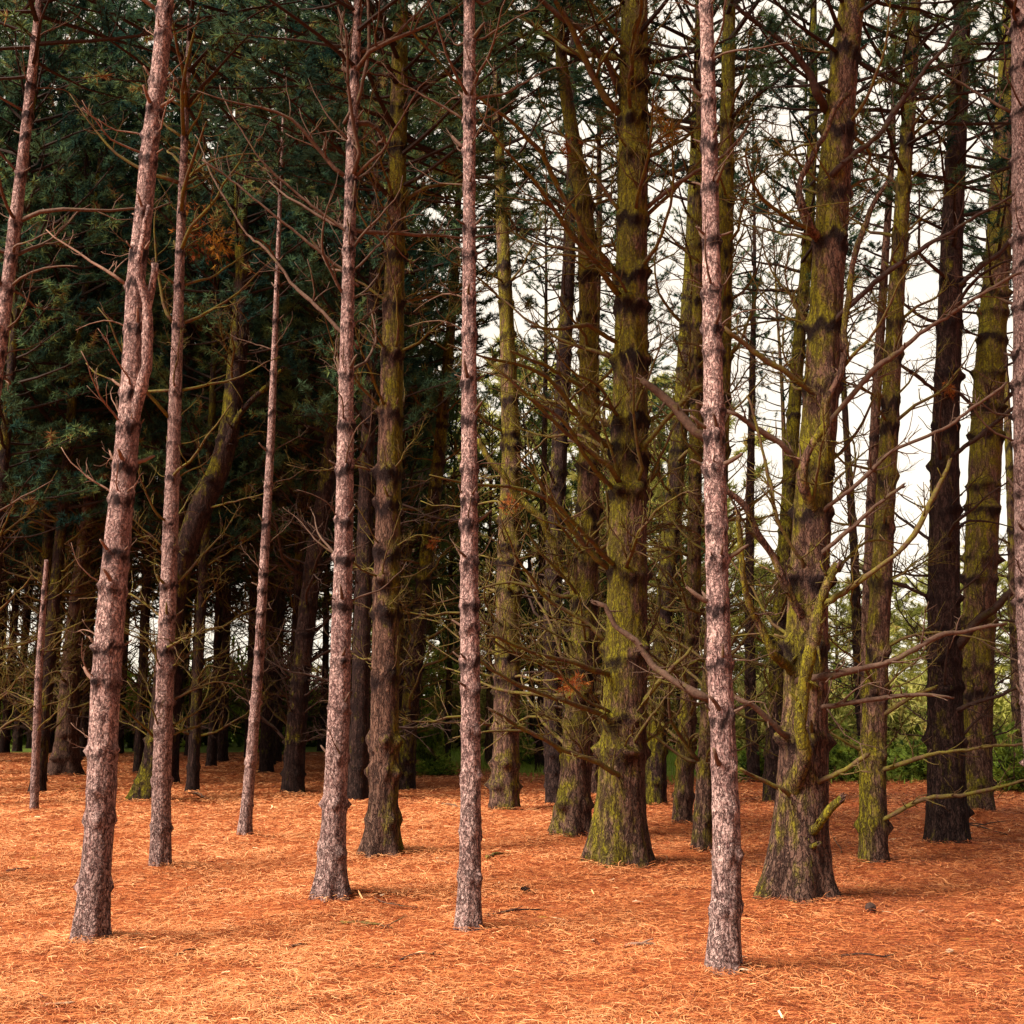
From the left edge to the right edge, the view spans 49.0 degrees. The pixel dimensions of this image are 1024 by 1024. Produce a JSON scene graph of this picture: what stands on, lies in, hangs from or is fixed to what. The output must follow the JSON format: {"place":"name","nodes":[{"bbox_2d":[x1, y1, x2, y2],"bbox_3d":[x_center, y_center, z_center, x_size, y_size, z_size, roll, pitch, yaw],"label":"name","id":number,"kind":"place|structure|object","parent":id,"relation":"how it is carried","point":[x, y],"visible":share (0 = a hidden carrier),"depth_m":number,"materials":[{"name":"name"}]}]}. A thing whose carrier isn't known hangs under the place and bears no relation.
{"place":"outdoors","nodes":[
{"label":"outdoors","id":0,"kind":"place"},
{"bbox_2d":[1,0,1013,700],"label":"sky","id":1,"kind":"structure","parent":0,"point":[923,285],"materials":[{"name":"white"}]},
{"bbox_2d":[0,719,1023,1023],"bbox_3d":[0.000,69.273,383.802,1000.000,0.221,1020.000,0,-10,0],"label":"ground","id":2,"kind":"structure","parent":0,"point":[522,987],"depth_m":8.59,"materials":[{"name":"orange plant"}]},
{"bbox_2d":[0,0,62,562],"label":"pine tree","id":3,"kind":"object","parent":2,"relation":"on","point":[4,125],"visible":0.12,"depth_m":22.63,"materials":[{"name":"green plant"}]},
{"bbox_2d":[1,470,69,751],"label":"pine tree","id":4,"kind":"object","parent":2,"relation":"on","point":[18,740],"visible":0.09,"depth_m":44.73,"materials":[{"name":"brown plant"}]},
{"bbox_2d":[0,98,74,722],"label":"pine tree","id":5,"kind":"object","parent":2,"relation":"on","point":[2,613],"visible":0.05,"depth_m":35.25,"materials":[{"name":"green plant"}]},
{"bbox_2d":[0,508,78,752],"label":"pine tree","id":6,"kind":"object","parent":2,"relation":"on","point":[4,744],"visible":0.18,"depth_m":42.76,"materials":[{"name":"brown plant"}]},
{"bbox_2d":[0,138,78,726],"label":"pine tree","id":7,"kind":"object","parent":2,"relation":"on","point":[13,564],"visible":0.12,"depth_m":28.96,"materials":[{"name":"brown plant"}]},
{"bbox_2d":[0,551,87,810],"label":"dead snag","id":8,"kind":"object","parent":2,"relation":"on","point":[35,770],"visible":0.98,"depth_m":17.16,"materials":[{"name":"brown wood"}]},
{"bbox_2d":[0,93,112,734],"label":"pine tree","id":9,"kind":"object","parent":2,"relation":"on","point":[39,567],"visible":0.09,"depth_m":33.18,"materials":[{"name":"green plant"}]},
{"bbox_2d":[9,468,103,752],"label":"pine tree","id":10,"kind":"object","parent":2,"relation":"on","point":[52,732],"visible":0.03,"depth_m":41.49,"materials":[{"name":"brown plant"}]},
{"bbox_2d":[0,0,119,751],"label":"pine tree","id":11,"kind":"object","parent":2,"relation":"on","point":[19,503],"visible":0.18,"depth_m":26.33,"materials":[{"name":"green plant"}]},
{"bbox_2d":[0,0,127,720],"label":"pine tree","id":12,"kind":"object","parent":2,"relation":"on","point":[17,436],"visible":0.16,"depth_m":23.97,"materials":[{"name":"green plant"}]},
{"bbox_2d":[0,0,164,735],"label":"pine tree","id":13,"kind":"object","parent":2,"relation":"on","point":[81,138],"visible":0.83,"depth_m":20.30,"materials":[{"name":"green plant"}]},
{"bbox_2d":[0,0,166,779],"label":"pine tree","id":14,"kind":"object","parent":2,"relation":"on","point":[46,551],"visible":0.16,"depth_m":25.44,"materials":[{"name":"green plant"}]},
{"bbox_2d":[7,0,176,712],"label":"pine tree","id":15,"kind":"object","parent":2,"relation":"on","point":[133,4],"visible":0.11,"depth_m":29.75,"materials":[{"name":"green plant"}]},
{"bbox_2d":[32,135,158,757],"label":"pine tree","id":16,"kind":"object","parent":2,"relation":"on","point":[83,739],"visible":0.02,"depth_m":38.60,"materials":[{"name":"brown plant"}]},
{"bbox_2d":[0,0,207,793],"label":"pine tree","id":17,"kind":"object","parent":2,"relation":"on","point":[60,539],"visible":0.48,"depth_m":22.88,"materials":[{"name":"green plant"}]},
{"bbox_2d":[5,23,205,775],"bbox_3d":[-10.444,-3.301,28.166,5.993,19.525,5.808,5,-11,-28],"label":"pine tree","id":18,"kind":"object","parent":2,"relation":"on","point":[65,756],"visible":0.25,"depth_m":27.06,"materials":[{"name":"brown plant"}]},
{"bbox_2d":[19,26,200,729],"bbox_3d":[-11.879,-3.994,32.888,6.438,22.973,5.940,9,-13,-41],"label":"pine tree","id":19,"kind":"object","parent":2,"relation":"on","point":[81,710],"visible":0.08,"depth_m":31.30,"materials":[{"name":"green plant"}]},
{"bbox_2d":[54,247,165,724],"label":"pine tree","id":20,"kind":"object","parent":2,"relation":"on","point":[133,572],"visible":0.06,"depth_m":36.25,"materials":[{"name":"plant"}]},
{"bbox_2d":[74,178,162,753],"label":"pine tree","id":21,"kind":"object","parent":2,"relation":"on","point":[121,735],"visible":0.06,"depth_m":42.68,"materials":[{"name":"brown plant"}]},
{"bbox_2d":[0,0,242,555],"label":"pine tree","id":22,"kind":"object","parent":2,"relation":"on","point":[12,252],"visible":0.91,"depth_m":11.48,"materials":[{"name":"pink plant"}]},
{"bbox_2d":[46,0,204,942],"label":"pine tree","id":23,"kind":"object","parent":2,"relation":"on","point":[93,886],"visible":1,"depth_m":8.11,"materials":[{"name":"pink plant"}]},
{"bbox_2d":[70,35,255,771],"bbox_3d":[-9.107,-3.169,29.541,5.337,19.869,5.027,1,-10,-8],"label":"pine tree","id":24,"kind":"object","parent":2,"relation":"on","point":[139,745],"visible":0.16,"depth_m":28.44,"materials":[{"name":"brown plant"}]},
{"bbox_2d":[40,0,320,783],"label":"pine tree","id":25,"kind":"object","parent":2,"relation":"on","point":[147,415],"visible":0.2,"depth_m":25.24,"materials":[{"name":"green plant"}]},
{"bbox_2d":[145,171,242,755],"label":"pine tree","id":26,"kind":"object","parent":2,"relation":"on","point":[186,738],"visible":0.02,"depth_m":40.45,"materials":[{"name":"brown plant"}]},
{"bbox_2d":[79,3,315,791],"bbox_3d":[-6.295,-2.908,23.409,4.743,17.192,5.121,1,-10,-3],"label":"pine tree","id":27,"kind":"object","parent":2,"relation":"on","point":[192,416],"visible":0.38,"depth_m":22.49,"materials":[{"name":"green plant"}]},
{"bbox_2d":[41,0,370,866],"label":"pine tree","id":28,"kind":"object","parent":2,"relation":"on","point":[163,732],"visible":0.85,"depth_m":12.07,"materials":[{"name":"pink plant"}]},
{"bbox_2d":[154,176,295,766],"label":"pine tree","id":29,"kind":"object","parent":2,"relation":"on","point":[211,754],"visible":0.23,"depth_m":34.22,"materials":[{"name":"brown plant"}]},
{"bbox_2d":[158,146,300,761],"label":"pine tree","id":30,"kind":"object","parent":2,"relation":"on","point":[222,748],"visible":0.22,"depth_m":36.12,"materials":[{"name":"brown plant"}]},
{"bbox_2d":[86,0,376,801],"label":"pine tree","id":31,"kind":"object","parent":2,"relation":"on","point":[203,505],"visible":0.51,"depth_m":20.87,"materials":[{"name":"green plant"}]},
{"bbox_2d":[192,117,313,757],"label":"pine tree","id":32,"kind":"object","parent":2,"relation":"on","point":[251,654],"visible":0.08,"depth_m":38.30,"materials":[{"name":"brown plant"}]},
{"bbox_2d":[201,675,319,746],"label":"shrub","id":33,"kind":"object","parent":2,"relation":"on","point":[238,737],"visible":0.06,"depth_m":49.05,"materials":[{"name":"green plant"}]},
{"bbox_2d":[196,18,335,765],"bbox_3d":[-7.033,-4.560,34.975,6.467,24.688,5.444,3,-10,-15],"label":"pine tree","id":34,"kind":"object","parent":2,"relation":"on","point":[246,516],"visible":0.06,"depth_m":33.65,"materials":[{"name":"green plant"}]},
{"bbox_2d":[167,0,390,834],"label":"pine tree","id":35,"kind":"object","parent":2,"relation":"on","point":[245,824],"visible":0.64,"depth_m":14.88,"materials":[{"name":"pink plant"}]},
{"bbox_2d":[224,148,357,762],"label":"pine tree","id":36,"kind":"object","parent":2,"relation":"on","point":[279,744],"visible":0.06,"depth_m":35.33,"materials":[{"name":"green plant"}]},
{"bbox_2d":[169,0,418,772],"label":"pine tree","id":37,"kind":"object","parent":2,"relation":"on","point":[266,752],"visible":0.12,"depth_m":29.63,"materials":[{"name":"brown plant"}]},
{"bbox_2d":[210,111,379,729],"bbox_3d":[-5.025,-2.274,28.913,5.280,17.944,4.518,-9,-14,42],"label":"pine tree","id":38,"kind":"object","parent":2,"relation":"on","point":[252,508],"visible":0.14,"depth_m":28.34,"materials":[{"name":"green plant"}]},
{"bbox_2d":[219,1,428,762],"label":"pine tree","id":39,"kind":"object","parent":2,"relation":"on","point":[304,445],"visible":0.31,"depth_m":25.74,"materials":[{"name":"green plant"}]},
{"bbox_2d":[189,0,461,792],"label":"pine tree","id":40,"kind":"object","parent":2,"relation":"on","point":[293,774],"visible":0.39,"depth_m":22.62,"materials":[{"name":"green plant"}]},
{"bbox_2d":[287,310,375,751],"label":"pine tree","id":41,"kind":"object","parent":2,"relation":"on","point":[326,657],"visible":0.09,"depth_m":44.49,"materials":[{"name":"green plant"}]},
{"bbox_2d":[172,0,521,901],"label":"pine tree","id":42,"kind":"object","parent":2,"relation":"on","point":[330,876],"visible":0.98,"depth_m":10.19,"materials":[{"name":"pink plant"}]},
{"bbox_2d":[120,0,614,858],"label":"pine tree","id":43,"kind":"object","parent":2,"relation":"on","point":[382,772],"visible":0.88,"depth_m":12.85,"materials":[{"name":"brown plant"}]},
{"bbox_2d":[226,0,510,799],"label":"pine tree","id":44,"kind":"object","parent":2,"relation":"on","point":[358,781],"visible":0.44,"depth_m":21.16,"materials":[{"name":"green plant"}]},
{"bbox_2d":[301,38,517,725],"bbox_3d":[-2.773,-3.011,28.239,5.620,19.190,5.536,1,-10,-7],"label":"pine tree","id":45,"kind":"object","parent":2,"relation":"on","point":[431,420],"visible":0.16,"depth_m":27.10,"materials":[{"name":"green plant"}]},
{"bbox_2d":[353,363,482,685],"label":"pine tree","id":46,"kind":"object","parent":2,"relation":"on","point":[443,544],"visible":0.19,"depth_m":31.23,"materials":[{"name":"brown plant"}]},
{"bbox_2d":[357,224,500,747],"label":"pine tree","id":47,"kind":"object","parent":2,"relation":"on","point":[431,454],"visible":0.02,"depth_m":41.77,"materials":[{"name":"green plant"}]},
{"bbox_2d":[416,702,451,766],"bbox_3d":[-2.413,6.503,32.367,1.535,2.167,1.585,5,-11,-28],"label":"shrub","id":48,"kind":"object","parent":2,"relation":"on","point":[425,750],"visible":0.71,"depth_m":32.26,"materials":[{"name":"green plant"}]},
{"bbox_2d":[309,0,564,789],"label":"pine tree","id":49,"kind":"object","parent":2,"relation":"on","point":[414,672],"visible":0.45,"depth_m":23.87,"materials":[{"name":"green plant"}]},
{"bbox_2d":[415,753,460,776],"bbox_3d":[-1.968,6.497,28.742,2.163,0.639,1.729,-8,-13,38],"label":"shrub","id":50,"kind":"object","parent":2,"relation":"on","point":[431,768],"visible":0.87,"depth_m":28.52,"materials":[{"name":"green plant"}]},
{"bbox_2d":[408,350,497,760],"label":"pine tree","id":51,"kind":"object","parent":2,"relation":"on","point":[454,413],"visible":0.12,"depth_m":36.02,"materials":[{"name":"brown plant"}]},
{"bbox_2d":[420,663,493,750],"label":"shrub","id":52,"kind":"object","parent":2,"relation":"on","point":[456,733],"visible":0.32,"depth_m":45.62,"materials":[{"name":"green plant"}]},
{"bbox_2d":[370,477,562,699],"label":"pine tree","id":53,"kind":"object","parent":2,"relation":"on","point":[495,517],"visible":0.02,"depth_m":59.31,"materials":[{"name":"plant"}]},
{"bbox_2d":[380,0,587,931],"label":"pine tree","id":54,"kind":"object","parent":2,"relation":"on","point":[468,911],"visible":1,"depth_m":8.55,"materials":[{"name":"pink plant"}]},
{"bbox_2d":[430,381,540,763],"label":"pine tree","id":55,"kind":"object","parent":2,"relation":"on","point":[490,530],"visible":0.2,"depth_m":35.30,"materials":[{"name":"brown plant"}]},
{"bbox_2d":[369,0,606,809],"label":"pine tree","id":56,"kind":"object","parent":2,"relation":"on","point":[503,785],"visible":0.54,"depth_m":18.73,"materials":[{"name":"brown plant"}]},
{"bbox_2d":[411,334,601,678],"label":"pine tree","id":57,"kind":"object","parent":2,"relation":"on","point":[535,355],"visible":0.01,"depth_m":66.12,"materials":[{"name":"plant"}]},
{"bbox_2d":[479,361,577,747],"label":"pine tree","id":58,"kind":"object","parent":2,"relation":"on","point":[538,422],"visible":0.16,"depth_m":38.53,"materials":[{"name":"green plant"}]},
{"bbox_2d":[477,172,608,771],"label":"pine tree","id":59,"kind":"object","parent":2,"relation":"on","point":[539,757],"visible":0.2,"depth_m":31.90,"materials":[{"name":"brown plant"}]},
{"bbox_2d":[443,481,656,697],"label":"pine tree","id":60,"kind":"object","parent":2,"relation":"on","point":[568,499],"visible":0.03,"depth_m":57.27,"materials":[{"name":"green plant"}]},
{"bbox_2d":[451,1,689,805],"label":"pine tree","id":61,"kind":"object","parent":2,"relation":"on","point":[559,472],"visible":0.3,"depth_m":20.75,"materials":[{"name":"brown plant"}]},
{"bbox_2d":[478,0,677,793],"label":"pine tree","id":62,"kind":"object","parent":2,"relation":"on","point":[598,213],"visible":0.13,"depth_m":23.38,"materials":[{"name":"brown plant"}]},
{"bbox_2d":[412,0,760,837],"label":"pine tree","id":63,"kind":"object","parent":2,"relation":"on","point":[574,804],"visible":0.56,"depth_m":14.66,"materials":[{"name":"brown plant"}]},
{"bbox_2d":[395,0,791,867],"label":"pine tree","id":64,"kind":"object","parent":2,"relation":"on","point":[619,834],"visible":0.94,"depth_m":11.73,"materials":[{"name":"green plant"}]},
{"bbox_2d":[547,450,654,700],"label":"pine tree","id":65,"kind":"object","parent":2,"relation":"on","point":[569,513],"depth_m":37.23,"materials":[{"name":"brown plant"}]},
{"bbox_2d":[480,350,743,661],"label":"pine tree","id":66,"kind":"object","parent":2,"relation":"on","point":[607,390],"visible":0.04,"depth_m":65.02,"materials":[{"name":"green plant"}]},
{"bbox_2d":[553,111,701,708],"bbox_3d":[2.703,-2.088,27.477,4.096,17.192,3.472,3,-10,-21],"label":"pine tree","id":67,"kind":"object","parent":2,"relation":"on","point":[602,315],"visible":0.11,"depth_m":27.86,"materials":[{"name":"green plant"}]},
{"bbox_2d":[599,229,689,739],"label":"pine tree","id":68,"kind":"object","parent":2,"relation":"on","point":[609,305],"visible":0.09,"depth_m":36.58,"materials":[{"name":"green plant"}]},
{"bbox_2d":[524,433,770,701],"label":"pine tree","id":69,"kind":"object","parent":2,"relation":"on","point":[573,476],"visible":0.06,"depth_m":56.04,"materials":[{"name":"green plant"}]},
{"bbox_2d":[527,0,813,804],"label":"pine tree","id":70,"kind":"object","parent":2,"relation":"on","point":[656,777],"visible":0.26,"depth_m":19.49,"materials":[{"name":"brown plant"}]},
{"bbox_2d":[647,397,705,736],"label":"pine tree","id":71,"kind":"object","parent":2,"relation":"on","point":[683,562],"visible":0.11,"depth_m":38.19,"materials":[{"name":"brown plant"}]},
{"bbox_2d":[543,0,830,823],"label":"pine tree","id":72,"kind":"object","parent":2,"relation":"on","point":[683,794],"visible":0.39,"depth_m":16.30,"materials":[{"name":"brown plant"}]},
{"bbox_2d":[600,369,774,688],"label":"pine tree","id":73,"kind":"object","parent":2,"relation":"on","point":[730,486],"visible":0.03,"depth_m":64.55,"materials":[{"name":"green plant"}]},
{"bbox_2d":[575,0,834,851],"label":"pine tree","id":74,"kind":"object","parent":2,"relation":"on","point":[701,837],"visible":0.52,"depth_m":13.47,"materials":[{"name":"brown plant"}]},
{"bbox_2d":[649,175,770,728],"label":"pine tree","id":75,"kind":"object","parent":2,"relation":"on","point":[679,262],"visible":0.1,"depth_m":33.62,"materials":[{"name":"green plant"}]},
{"bbox_2d":[653,502,773,696],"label":"pine tree","id":76,"kind":"object","parent":2,"relation":"on","point":[738,582],"visible":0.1,"depth_m":57.48,"materials":[{"name":"green plant"}]},
{"bbox_2d":[660,0,799,974],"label":"pine tree","id":77,"kind":"object","parent":2,"relation":"on","point":[725,913],"visible":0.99,"depth_m":7.06,"materials":[{"name":"pink plant"}]},
{"bbox_2d":[696,661,768,751],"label":"shrub","id":78,"kind":"object","parent":2,"relation":"on","point":[739,722],"visible":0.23,"depth_m":43.76,"materials":[{"name":"green plant"}]},
{"bbox_2d":[727,88,795,781],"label":"pine tree","id":79,"kind":"object","parent":2,"relation":"on","point":[753,760],"visible":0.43,"depth_m":25.33,"materials":[{"name":"brown plant"}]},
{"bbox_2d":[731,191,850,749],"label":"pine tree","id":80,"kind":"object","parent":2,"relation":"on","point":[783,408],"visible":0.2,"depth_m":31.09,"materials":[{"name":"green plant"}]},
{"bbox_2d":[675,0,935,801],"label":"pine tree","id":81,"kind":"object","parent":2,"relation":"on","point":[793,413],"visible":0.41,"depth_m":20.62,"materials":[{"name":"brown plant"}]},
{"bbox_2d":[772,137,915,745],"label":"pine tree","id":82,"kind":"object","parent":2,"relation":"on","point":[856,610],"visible":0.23,"depth_m":27.32,"materials":[{"name":"brown plant"}]},
{"bbox_2d":[828,579,861,679],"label":"pine tree","id":83,"kind":"object","parent":2,"relation":"on","point":[841,604],"visible":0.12,"depth_m":68.51,"materials":[{"name":"green plant"}]},
{"bbox_2d":[688,0,1023,903],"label":"pine tree","id":84,"kind":"object","parent":2,"relation":"on","point":[798,866],"visible":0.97,"depth_m":9.94,"materials":[{"name":"brown plant"}]},
{"bbox_2d":[828,658,889,749],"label":"shrub","id":85,"kind":"object","parent":2,"relation":"on","point":[842,713],"visible":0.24,"depth_m":43.14,"materials":[{"name":"green plant"}]},
{"bbox_2d":[829,722,909,782],"bbox_3d":[7.595,5.429,25.293,2.732,1.522,2.184,4,-11,-20],"label":"shrub","id":86,"kind":"object","parent":2,"relation":"on","point":[839,757],"visible":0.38,"depth_m":25.03,"materials":[{"name":"green plant"}]},
{"bbox_2d":[716,0,1023,862],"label":"pine tree","id":87,"kind":"object","parent":2,"relation":"on","point":[872,826],"visible":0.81,"depth_m":12.37,"materials":[{"name":"brown plant"}]},
{"bbox_2d":[828,555,925,687],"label":"pine tree","id":88,"kind":"object","parent":2,"relation":"on","point":[894,628],"visible":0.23,"depth_m":63.42,"materials":[{"name":"green plant"}]},
{"bbox_2d":[846,664,926,751],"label":"shrub","id":89,"kind":"object","parent":2,"relation":"on","point":[901,711],"visible":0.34,"depth_m":43.89,"materials":[{"name":"green plant"}]},
{"bbox_2d":[806,0,990,734],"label":"pine tree","id":90,"kind":"object","parent":2,"relation":"on","point":[885,248],"visible":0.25,"depth_m":20.27,"materials":[{"name":"brown plant"}]},
{"bbox_2d":[887,731,926,781],"bbox_3d":[9.451,5.647,25.922,2.479,1.342,2.401,4,-11,-20],"label":"shrub","id":91,"kind":"object","parent":2,"relation":"on","point":[917,768],"visible":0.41,"depth_m":25.66,"materials":[{"name":"green plant"}]},
{"bbox_2d":[806,0,1019,843],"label":"pine tree","id":92,"kind":"object","parent":2,"relation":"on","point":[945,726],"visible":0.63,"depth_m":14.05,"materials":[{"name":"brown plant"}]},
{"bbox_2d":[854,0,1020,811],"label":"pine tree","id":93,"kind":"object","parent":2,"relation":"on","point":[992,343],"visible":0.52,"depth_m":17.72,"materials":[{"name":"brown plant"}]},
{"bbox_2d":[866,0,1023,766],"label":"pine tree","id":94,"kind":"object","parent":2,"relation":"on","point":[1015,71],"visible":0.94,"depth_m":10.77,"materials":[{"name":"pink plant"}]},
{"bbox_2d":[888,550,1008,691],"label":"pine tree","id":95,"kind":"object","parent":2,"relation":"on","point":[924,590],"visible":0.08,"depth_m":66.16,"materials":[{"name":"green plant"}]},
{"bbox_2d":[923,543,1010,712],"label":"pine tree","id":96,"kind":"object","parent":2,"relation":"on","point":[1002,583],"visible":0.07,"depth_m":61.89,"materials":[{"name":"green plant"}]},
{"bbox_2d":[924,13,1023,756],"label":"pine tree","id":97,"kind":"object","parent":2,"relation":"on","point":[1010,613],"visible":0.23,"depth_m":27.23,"materials":[{"name":"brown plant"}]},
{"bbox_2d":[943,29,1020,724],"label":"pine tree","id":98,"kind":"object","parent":2,"relation":"on","point":[985,151],"visible":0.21,"depth_m":25.36,"materials":[{"name":"green plant"}]},
{"bbox_2d":[993,662,1011,742],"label":"shrub","id":99,"kind":"object","parent":2,"relation":"on","point":[1000,705],"visible":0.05,"depth_m":47.50,"materials":[{"name":"green plant"}]},
{"bbox_2d":[992,720,1023,791],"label":"shrub","id":100,"kind":"object","parent":2,"relation":"on","point":[1006,759],"visible":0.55,"depth_m":22.76,"materials":[{"name":"green plant"}]},
{"bbox_2d":[419,745,1001,783],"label":"grass","id":101,"kind":"structure","parent":0,"point":[672,756],"depth_m":30.82,"materials":[{"name":"green plant"}]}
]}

